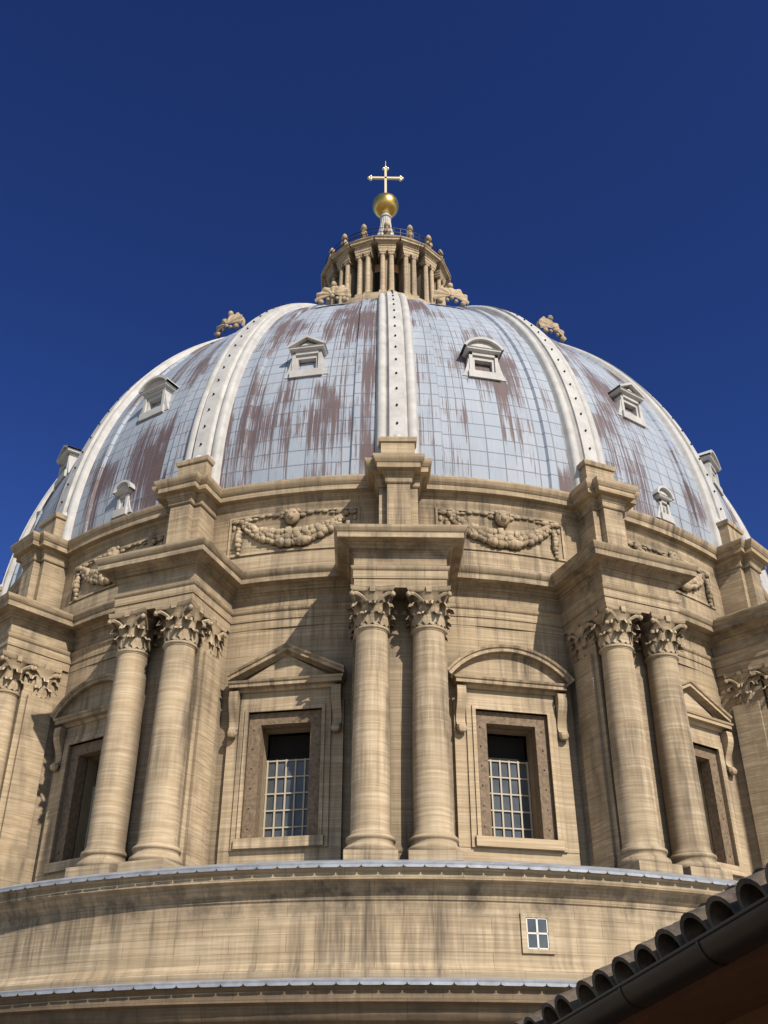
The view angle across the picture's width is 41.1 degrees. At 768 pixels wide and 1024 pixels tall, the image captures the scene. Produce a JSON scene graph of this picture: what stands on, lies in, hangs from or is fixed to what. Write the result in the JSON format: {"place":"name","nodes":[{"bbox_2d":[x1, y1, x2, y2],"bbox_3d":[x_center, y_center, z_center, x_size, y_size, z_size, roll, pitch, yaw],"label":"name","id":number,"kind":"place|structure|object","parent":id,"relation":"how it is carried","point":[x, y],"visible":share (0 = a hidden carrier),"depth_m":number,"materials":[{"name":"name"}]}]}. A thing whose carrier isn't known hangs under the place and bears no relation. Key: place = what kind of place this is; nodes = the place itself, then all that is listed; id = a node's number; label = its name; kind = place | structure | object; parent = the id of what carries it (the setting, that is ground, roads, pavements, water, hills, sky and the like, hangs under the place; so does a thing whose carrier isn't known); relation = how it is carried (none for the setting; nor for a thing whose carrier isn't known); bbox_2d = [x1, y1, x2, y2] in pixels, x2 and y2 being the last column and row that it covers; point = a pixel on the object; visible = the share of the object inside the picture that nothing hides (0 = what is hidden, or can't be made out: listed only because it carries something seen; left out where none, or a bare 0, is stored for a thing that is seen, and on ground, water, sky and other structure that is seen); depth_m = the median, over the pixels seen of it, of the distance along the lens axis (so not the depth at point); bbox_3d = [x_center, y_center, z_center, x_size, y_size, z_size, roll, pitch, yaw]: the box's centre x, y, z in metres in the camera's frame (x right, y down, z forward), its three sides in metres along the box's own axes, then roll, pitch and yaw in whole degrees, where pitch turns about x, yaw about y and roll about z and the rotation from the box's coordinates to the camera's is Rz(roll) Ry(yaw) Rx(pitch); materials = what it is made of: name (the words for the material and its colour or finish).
{"place":"outdoors","nodes":[
{"label":"outdoors","id":0,"kind":"place"},
{"bbox_2d":[267,735,272,758],"bbox_3d":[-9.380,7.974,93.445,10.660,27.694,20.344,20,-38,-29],"label":"window frame","id":1,"kind":"object","parent":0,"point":[270,736],"depth_m":97.39,"materials":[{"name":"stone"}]},
{"bbox_2d":[0,0,767,583],"label":"sky","id":2,"kind":"structure","parent":0,"point":[169,168],"materials":[{"name":"blue"}]},
{"bbox_2d":[7,474,767,784],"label":"drum rings","id":3,"kind":"object","parent":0,"point":[313,587],"visible":0.21,"depth_m":51.32,"materials":[{"name":"stone"}]},
{"bbox_2d":[8,461,75,589],"bbox_3d":[-13.461,-4.198,73.702,20.204,27.253,8.193,20,-38,-29],"label":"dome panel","id":4,"kind":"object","parent":3,"relation":"on","point":[49,507],"depth_m":64.59,"materials":[{"name":"grey metal"}]},
{"bbox_2d":[54,445,81,490],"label":"dormer","id":5,"kind":"object","parent":4,"relation":"on","point":[67,457],"visible":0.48,"depth_m":66.66,"materials":[{"name":"stone"}]},
{"bbox_2d":[0,377,142,596],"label":"dome rib","id":6,"kind":"object","parent":4,"relation":"on","point":[12,566],"visible":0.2,"depth_m":65.99,"materials":[{"name":"stone"}]},
{"bbox_2d":[61,346,193,502],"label":"rib studs","id":7,"kind":"object","parent":6,"relation":"attached to","point":[99,424],"visible":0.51,"depth_m":64.19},
{"bbox_2d":[69,533,165,604],"bbox_3d":[-14.149,2.981,53.995,6.700,2.300,0.281,-19,-37,27],"label":"relief panel frame","id":8,"kind":"object","parent":3,"relation":"on","point":[103,588],"visible":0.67,"depth_m":54.23,"materials":[{"name":"stone"}]},
{"bbox_2d":[73,536,162,600],"bbox_3d":[-14.296,2.869,53.795,6.478,2.344,0.852,-19,-37,27],"label":"garland","id":9,"kind":"object","parent":8,"relation":"attached to","point":[92,576],"visible":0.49,"depth_m":54.12,"materials":[{"name":"stone"}]},
{"bbox_2d":[70,328,241,539],"bbox_3d":[-8.793,-6.592,69.901,8.193,27.253,20.204,-19,-37,27],"label":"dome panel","id":10,"kind":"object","parent":3,"relation":"on","point":[142,456],"depth_m":58.58,"materials":[{"name":"grey metal"}]},
{"bbox_2d":[111,480,134,519],"bbox_3d":[-13.768,-0.261,56.738,1.495,2.242,2.415,-19,-37,27],"label":"dormer window","id":11,"kind":"structure","parent":10,"relation":"attached to","point":[122,490],"depth_m":56.02,"materials":[{"name":"stone"}]},
{"bbox_2d":[136,375,178,422],"bbox_3d":[-13.048,-6.284,61.860,2.562,2.894,2.888,-19,-37,27],"label":"dormer","id":12,"kind":"object","parent":10,"relation":"attached to","point":[156,389],"depth_m":61.08,"materials":[{"name":"white stone"}]},
{"bbox_2d":[59,307,276,540],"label":"dome ribs","id":13,"kind":"object","parent":10,"relation":"on","point":[73,494],"visible":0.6,"depth_m":60.35,"materials":[{"name":"stone"}]},
{"bbox_2d":[200,303,286,444],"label":"rib studs","id":14,"kind":"object","parent":13,"relation":"attached to","point":[229,356],"visible":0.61,"depth_m":60.18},
{"bbox_2d":[214,311,244,338],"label":"shell","id":15,"kind":"object","parent":10,"relation":"on","point":[237,318],"visible":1,"depth_m":70.23,"materials":[{"name":"stone"}]},
{"bbox_2d":[227,506,359,558],"bbox_3d":[-4.512,0.968,50.799,6.700,2.300,0.281,-5,-33,9],"label":"relief panel frame","id":16,"kind":"object","parent":3,"relation":"on","point":[287,549],"visible":0.84,"depth_m":50.83,"materials":[{"name":"stone"}]},
{"bbox_2d":[232,508,356,556],"bbox_3d":[-4.560,0.836,50.566,6.478,2.344,0.852,-5,-33,9],"label":"garland","id":17,"kind":"object","parent":16,"relation":"attached to","point":[288,536],"visible":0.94,"depth_m":50.52,"materials":[{"name":"stone"}]},
{"bbox_2d":[219,298,377,488],"bbox_3d":[-2.762,-7.851,67.901,8.193,27.253,20.204,-5,-33,9],"label":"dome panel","id":18,"kind":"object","parent":3,"relation":"on","point":[280,427],"depth_m":55.49,"materials":[{"name":"grey metal"}]},
{"bbox_2d":[199,291,396,483],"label":"dome ribs","id":19,"kind":"object","parent":18,"relation":"on","point":[215,430],"visible":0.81,"depth_m":56.89,"materials":[{"name":"stone"}]},
{"bbox_2d":[284,335,328,378],"bbox_3d":[-4.152,-8.142,58.910,2.562,2.894,2.888,-5,-33,9],"label":"dormer","id":20,"kind":"object","parent":18,"relation":"attached to","point":[306,349],"depth_m":58.02,"materials":[{"name":"white stone"}]},
{"bbox_2d":[315,281,350,304],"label":"shell","id":21,"kind":"object","parent":18,"relation":"on","point":[341,290],"visible":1,"depth_m":67.90,"materials":[{"name":"stone"}]},
{"bbox_2d":[435,507,566,561],"bbox_3d":[5.838,1.074,50.967,6.700,2.300,0.281,7,-33,-10],"label":"relief panel frame","id":22,"kind":"object","parent":3,"relation":"on","point":[506,551],"visible":0.84,"depth_m":51.01,"materials":[{"name":"stone"}]},
{"bbox_2d":[438,509,560,559],"bbox_3d":[5.896,0.943,50.736,6.478,2.344,0.852,7,-33,-10],"label":"garland","id":23,"kind":"object","parent":22,"relation":"attached to","point":[500,538],"visible":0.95,"depth_m":50.69,"materials":[{"name":"stone"}]},
{"bbox_2d":[498,734,526,759],"bbox_3d":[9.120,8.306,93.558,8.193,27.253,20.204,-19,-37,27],"label":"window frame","id":24,"kind":"structure","parent":3,"relation":"on","point":[512,736],"depth_m":96.27,"materials":[{"name":"black"}]},
{"bbox_2d":[546,335,712,544],"bbox_3d":[9.650,-6.403,70.201,8.193,27.253,20.204,20,-38,-29],"label":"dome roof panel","id":25,"kind":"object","parent":3,"relation":"on","point":[648,461],"depth_m":59.05,"materials":[{"name":"grey metal"}]},
{"bbox_2d":[536,315,566,343],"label":"shell","id":26,"kind":"object","parent":25,"relation":"on","point":[545,323],"visible":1,"depth_m":70.60,"materials":[{"name":"stone"}]},
{"bbox_2d":[511,312,722,546],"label":"dome ribs","id":27,"kind":"object","parent":25,"relation":"on","point":[706,493],"visible":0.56,"depth_m":60.80,"materials":[{"name":"stone"}]},
{"bbox_2d":[487,305,590,449],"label":"rib studs","id":28,"kind":"object","parent":27,"relation":"attached to","point":[558,360],"visible":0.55,"depth_m":60.48,"materials":[{"name":"black metal"}]},
{"bbox_2d":[585,351,721,509],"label":"rib studs","id":29,"kind":"object","parent":27,"relation":"attached to","point":[681,430],"visible":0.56,"depth_m":65.24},
{"bbox_2d":[608,382,647,428],"bbox_3d":[14.156,-6.005,62.302,2.562,2.894,2.888,20,-38,-29],"label":"dormer","id":30,"kind":"object","parent":25,"relation":"attached to","point":[630,396],"depth_m":61.50,"materials":[{"name":"white stone"}]},
{"bbox_2d":[652,485,675,524],"bbox_3d":[14.920,0.032,57.204,1.495,2.242,2.415,20,-38,-29],"label":"dormer","id":31,"kind":"object","parent":25,"relation":"attached to","point":[663,496],"visible":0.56,"depth_m":56.51,"materials":[{"name":"stone"}]},
{"bbox_2d":[627,538,715,609],"bbox_3d":[15.323,3.283,54.474,6.700,2.300,0.281,20,-38,-29],"label":"relief panel frame","id":32,"kind":"object","parent":3,"relation":"on","point":[690,596],"visible":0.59,"depth_m":54.71,"materials":[{"name":"stone"}]},
{"bbox_2d":[627,541,712,606],"bbox_3d":[15.479,3.174,54.278,6.478,2.344,0.852,20,-38,-29],"label":"garland","id":33,"kind":"object","parent":32,"relation":"attached to","point":[698,581],"visible":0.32,"depth_m":54.66,"materials":[{"name":"stone"}]},
{"bbox_2d":[714,486,764,588],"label":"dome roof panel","id":34,"kind":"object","parent":3,"relation":"on","point":[729,514],"depth_m":65.48,"materials":[{"name":"grey metal"}]},
{"bbox_2d":[650,394,767,592],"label":"dome rib","id":35,"kind":"object","parent":34,"relation":"on","point":[764,576],"visible":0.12,"depth_m":66.66,"materials":[{"name":"stone"}]},
{"bbox_2d":[698,450,723,497],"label":"dormer","id":36,"kind":"object","parent":34,"relation":"on","point":[709,460],"visible":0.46,"depth_m":67.33,"materials":[{"name":"stone"}]},
{"bbox_2d":[391,290,397,423],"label":"rib studs","id":37,"kind":"object","parent":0,"point":[395,345],"visible":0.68,"depth_m":58.69,"materials":[{"name":"grey metal"}]},
{"bbox_2d":[407,299,572,491],"bbox_3d":[3.714,-7.785,68.007,8.193,27.253,20.204,7,-33,-10],"label":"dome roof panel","id":38,"kind":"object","parent":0,"point":[509,429],"depth_m":55.63,"materials":[{"name":"grey metal"}]},
{"bbox_2d":[433,283,468,306],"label":"shell","id":39,"kind":"object","parent":38,"relation":"on","point":[441,292],"visible":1,"depth_m":68.02,"materials":[{"name":"stone"}]},
{"bbox_2d":[459,337,505,381],"bbox_3d":[5.401,-8.044,59.066,2.562,2.894,2.888,7,-33,-10],"label":"dormer","id":40,"kind":"object","parent":38,"relation":"on","point":[482,351],"depth_m":58.20,"materials":[{"name":"white stone"}]},
{"bbox_2d":[393,291,591,488],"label":"dome ribs","id":41,"kind":"object","parent":38,"relation":"on","point":[575,438],"visible":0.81,"depth_m":57.06,"materials":[{"name":"stone"}]},
{"label":"terrace","id":42,"kind":"structure","parent":0,"visible":0},
{"bbox_2d":[0,983,573,1023],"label":"cornice","id":43,"kind":"structure","parent":42,"relation":"on","point":[383,1003],"depth_m":34.29,"materials":[{"name":"stone"}]},
{"bbox_2d":[0,865,729,990],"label":"podium","id":44,"kind":"object","parent":43,"relation":"on","point":[363,921],"visible":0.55,"depth_m":38.24,"materials":[{"name":"stone"}]},
{"bbox_2d":[0,860,737,996],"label":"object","id":45,"kind":"object","parent":44,"relation":"on","point":[375,980],"visible":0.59,"depth_m":38.00,"materials":[{"name":"grey metal"}]},
{"bbox_2d":[0,649,38,791],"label":"columns","id":46,"kind":"structure","parent":45,"relation":"on","point":[13,667],"depth_m":50.53,"materials":[{"name":"stone"}]},
{"bbox_2d":[0,512,74,886],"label":"spur","id":47,"kind":"structure","parent":45,"relation":"on","point":[36,623],"depth_m":51.54,"materials":[{"name":"stone"}]},
{"bbox_2d":[25,660,62,699],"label":"pilaster caps","id":48,"kind":"object","parent":47,"relation":"attached to","point":[45,675],"visible":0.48,"depth_m":51.92,"materials":[{"name":"stone"}]},
{"bbox_2d":[32,657,116,881],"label":"bay wall","id":49,"kind":"structure","parent":45,"relation":"on","point":[79,676],"depth_m":51.91,"materials":[{"name":"stone"}]},
{"bbox_2d":[35,673,113,881],"bbox_3d":[-13.572,12.735,48.917,6.140,9.780,2.330,-19,-37,27],"label":"window stone","id":50,"kind":"object","parent":49,"relation":"attached to","point":[78,714],"depth_m":49.55,"materials":[{"name":"beige stone"}]},
{"bbox_2d":[72,756,99,858],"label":"window reveal","id":51,"kind":"object","parent":50,"relation":"attached to","point":[86,799],"depth_m":49.17,"materials":[{"name":"brown stone"}]},
{"bbox_2d":[84,787,94,849],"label":"window bars","id":52,"kind":"object","parent":51,"relation":"attached to","point":[89,818],"depth_m":49.09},
{"bbox_2d":[64,598,213,877],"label":"columns","id":53,"kind":"structure","parent":45,"relation":"on","point":[156,846],"depth_m":43.61,"materials":[{"name":"stone"}]},
{"bbox_2d":[94,455,242,865],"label":"spur","id":54,"kind":"structure","parent":45,"relation":"on","point":[188,559],"depth_m":47.27,"materials":[{"name":"stone"}]},
{"bbox_2d":[203,616,227,658],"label":"pilaster caps","id":55,"kind":"object","parent":54,"relation":"attached to","point":[216,630],"visible":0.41,"depth_m":47.62,"materials":[{"name":"stone"}]},
{"bbox_2d":[208,623,352,864],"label":"bay wall","id":56,"kind":"structure","parent":45,"relation":"on","point":[332,642],"depth_m":47.70,"materials":[{"name":"stone"}]},
{"bbox_2d":[217,642,346,863],"bbox_3d":[-4.322,10.796,45.855,5.480,9.800,2.330,-5,-33,9],"label":"window stone","id":57,"kind":"object","parent":56,"relation":"attached to","point":[287,682],"depth_m":45.55,"materials":[{"name":"beige stone"}]},
{"bbox_2d":[258,727,310,837],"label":"window reveal","id":58,"kind":"object","parent":57,"relation":"attached to","point":[268,732],"depth_m":46.35,"materials":[{"name":"beige stone"}]},
{"bbox_2d":[262,758,308,836],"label":"window bars","id":59,"kind":"object","parent":58,"relation":"attached to","point":[285,793],"depth_m":45.51,"materials":[{"name":"beige metal"}]},
{"bbox_2d":[334,436,467,859],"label":"spur","id":60,"kind":"structure","parent":45,"relation":"on","point":[399,547],"depth_m":45.87,"materials":[{"name":"stone"}]},
{"bbox_2d":[348,606,449,641],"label":"pilaster capitals","id":61,"kind":"object","parent":60,"relation":"attached to","point":[353,637],"visible":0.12,"depth_m":46.39,"materials":[{"name":"stone"}]},
{"bbox_2d":[343,584,463,859],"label":"columns","id":62,"kind":"structure","parent":45,"relation":"on","point":[371,837],"depth_m":41.89,"materials":[{"name":"stone"}]},
{"bbox_2d":[446,624,588,865],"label":"bay wall","id":63,"kind":"structure","parent":45,"relation":"on","point":[462,639],"depth_m":48.02,"materials":[{"name":"stone"}]},
{"bbox_2d":[448,644,580,865],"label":"window","id":64,"kind":"structure","parent":63,"relation":"attached to","point":[506,678],"depth_m":45.82,"materials":[{"name":"beige stone"}]},
{"bbox_2d":[488,759,533,838],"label":"window bars","id":65,"kind":"object","parent":64,"relation":"attached to","point":[510,795],"depth_m":45.68,"materials":[{"name":"beige metal"}]},
{"bbox_2d":[486,728,538,838],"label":"window reveal","id":66,"kind":"object","parent":64,"relation":"attached to","point":[527,734],"depth_m":46.41,"materials":[{"name":"brown stone"}]},
{"bbox_2d":[551,459,699,867],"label":"spur","id":67,"kind":"structure","parent":45,"relation":"on","point":[601,567],"depth_m":47.58,"materials":[{"name":"stone"}]},
{"bbox_2d":[567,619,593,661],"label":"pilaster caps","id":68,"kind":"object","parent":67,"relation":"attached to","point":[578,633],"visible":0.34,"depth_m":47.92,"materials":[{"name":"stone"}]},
{"bbox_2d":[582,602,732,880],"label":"columns","id":69,"kind":"structure","parent":45,"relation":"on","point":[643,848],"depth_m":43.98,"materials":[{"name":"stone"}]},
{"bbox_2d":[678,663,752,874],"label":"bay wall","id":70,"kind":"structure","parent":45,"relation":"on","point":[707,683],"depth_m":52.62,"materials":[{"name":"stone"}]},
{"bbox_2d":[682,680,750,880],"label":"window","id":71,"kind":"structure","parent":70,"relation":"attached to","point":[708,730],"depth_m":50.03,"materials":[{"name":"beige stone"}]},
{"bbox_2d":[696,761,716,861],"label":"window reveal","id":72,"kind":"object","parent":71,"relation":"attached to","point":[705,808],"depth_m":49.52,"materials":[{"name":"brown stone"}]},
{"bbox_2d":[711,519,767,871],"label":"spur","id":73,"kind":"structure","parent":45,"relation":"on","point":[739,639],"depth_m":52.91,"materials":[{"name":"stone"}]},
{"bbox_2d":[723,666,763,704],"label":"pilaster caps","id":74,"kind":"object","parent":73,"relation":"attached to","point":[740,680],"visible":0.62,"depth_m":52.51,"materials":[{"name":"stone"}]},
{"bbox_2d":[748,661,767,702],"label":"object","id":75,"kind":"structure","parent":45,"relation":"on","point":[762,668],"depth_m":52.06,"materials":[{"name":"stone"}]},
{"bbox_2d":[520,913,554,953],"bbox_3d":[5.657,15.682,38.039,1.284,1.400,0.572,1,-32,-1],"label":"window frame","id":76,"kind":"object","parent":44,"relation":"attached to","point":[525,949],"visible":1,"depth_m":37.86,"materials":[{"name":"beige stone"}]},
{"bbox_2d":[527,919,547,947],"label":"window panes","id":77,"kind":"structure","parent":76,"relation":"in","point":[532,938],"depth_m":37.93,"materials":[{"name":"grey glass"}]},
{"bbox_2d":[526,917,549,949],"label":"pod window bars","id":78,"kind":"object","parent":76,"relation":"in","point":[537,934],"visible":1,"depth_m":37.92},
{"bbox_2d":[618,943,767,1023],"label":"wall","id":79,"kind":"structure","parent":42,"relation":"on","point":[736,992],"depth_m":6.23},
{"bbox_2d":[513,863,767,1023],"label":"tiles","id":80,"kind":"object","parent":79,"relation":"on","point":[727,903],"visible":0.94,"depth_m":6.29,"materials":[{"name":"tile"}]},
{"bbox_2d":[552,895,767,1023],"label":"gutter","id":81,"kind":"object","parent":79,"relation":"attached to","point":[736,936],"visible":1,"depth_m":5.76,"materials":[{"name":"brown metal"}]},
{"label":"lantern collar","id":82,"kind":"object","parent":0,"visible":0},
{"bbox_2d":[339,235,427,302],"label":"lantern rings","id":83,"kind":"object","parent":82,"relation":"on","point":[372,295],"visible":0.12,"depth_m":87.53,"materials":[{"name":"stone"}]},
{"bbox_2d":[321,275,328,304],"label":"lantern bay","id":84,"kind":"object","parent":83,"relation":"on","point":[323,282],"visible":0.05,"depth_m":94.63,"materials":[{"name":"stone"}]},
{"bbox_2d":[321,248,339,304],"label":"lantern bay","id":85,"kind":"object","parent":83,"relation":"on","point":[330,273],"visible":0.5,"depth_m":92.87,"materials":[{"name":"stone"}]},
{"bbox_2d":[330,234,357,303],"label":"lantern bay","id":86,"kind":"object","parent":83,"relation":"on","point":[343,258],"visible":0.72,"depth_m":91.37,"materials":[{"name":"stone"}]},
{"bbox_2d":[349,224,377,301],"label":"lantern bay","id":87,"kind":"object","parent":83,"relation":"on","point":[365,251],"visible":0.91,"depth_m":90.48,"materials":[{"name":"stone"}]},
{"bbox_2d":[377,212,393,234],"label":"spire","id":88,"kind":"structure","parent":83,"relation":"on","point":[385,217],"depth_m":99.72,"materials":[{"name":"stone"}]},
{"bbox_2d":[373,192,398,217],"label":"ball","id":89,"kind":"object","parent":88,"relation":"on","point":[385,202],"visible":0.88,"depth_m":100.37,"materials":[{"name":"gold metal"}]},
{"bbox_2d":[367,161,403,192],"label":"cross","id":90,"kind":"object","parent":89,"relation":"on","point":[400,178],"visible":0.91,"depth_m":103.43,"materials":[{"name":"gold metal"}]},
{"bbox_2d":[375,264,397,272],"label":"window","id":91,"kind":"structure","parent":83,"relation":"on","point":[377,267],"depth_m":91.42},
{"bbox_2d":[374,221,400,291],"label":"lantern bay","id":92,"kind":"object","parent":83,"relation":"on","point":[386,246],"visible":0.89,"depth_m":90.19,"materials":[{"name":"stone"}]},
{"bbox_2d":[374,272,379,291],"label":"lantern window","id":93,"kind":"structure","parent":92,"relation":"attached to","point":[377,282],"depth_m":90.41,"materials":[{"name":"black glass"}]},
{"bbox_2d":[395,225,424,296],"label":"lantern bay","id":94,"kind":"object","parent":83,"relation":"on","point":[407,254],"visible":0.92,"depth_m":90.52,"materials":[{"name":"stone"}]},
{"bbox_2d":[394,272,398,291],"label":"lantern window","id":95,"kind":"structure","parent":94,"relation":"attached to","point":[396,281],"depth_m":90.48,"materials":[{"name":"black glass"}]},
{"bbox_2d":[416,235,442,303],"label":"lantern bay","id":96,"kind":"object","parent":83,"relation":"on","point":[428,261],"visible":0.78,"depth_m":91.37,"materials":[{"name":"stone"}]},
{"bbox_2d":[434,249,450,304],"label":"lantern bay","id":97,"kind":"object","parent":83,"relation":"on","point":[441,274],"visible":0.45,"depth_m":93.01,"materials":[{"name":"stone"}]},
{"bbox_2d":[444,277,450,304],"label":"lantern bay","id":98,"kind":"object","parent":83,"relation":"on","point":[448,281],"visible":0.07,"depth_m":94.71,"materials":[{"name":"stone"}]},
{"bbox_2d":[325,227,446,265],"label":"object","id":99,"kind":"object","parent":82,"relation":"on","point":[373,232],"visible":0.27,"depth_m":91.81,"materials":[{"name":"grey metal"}]}
]}

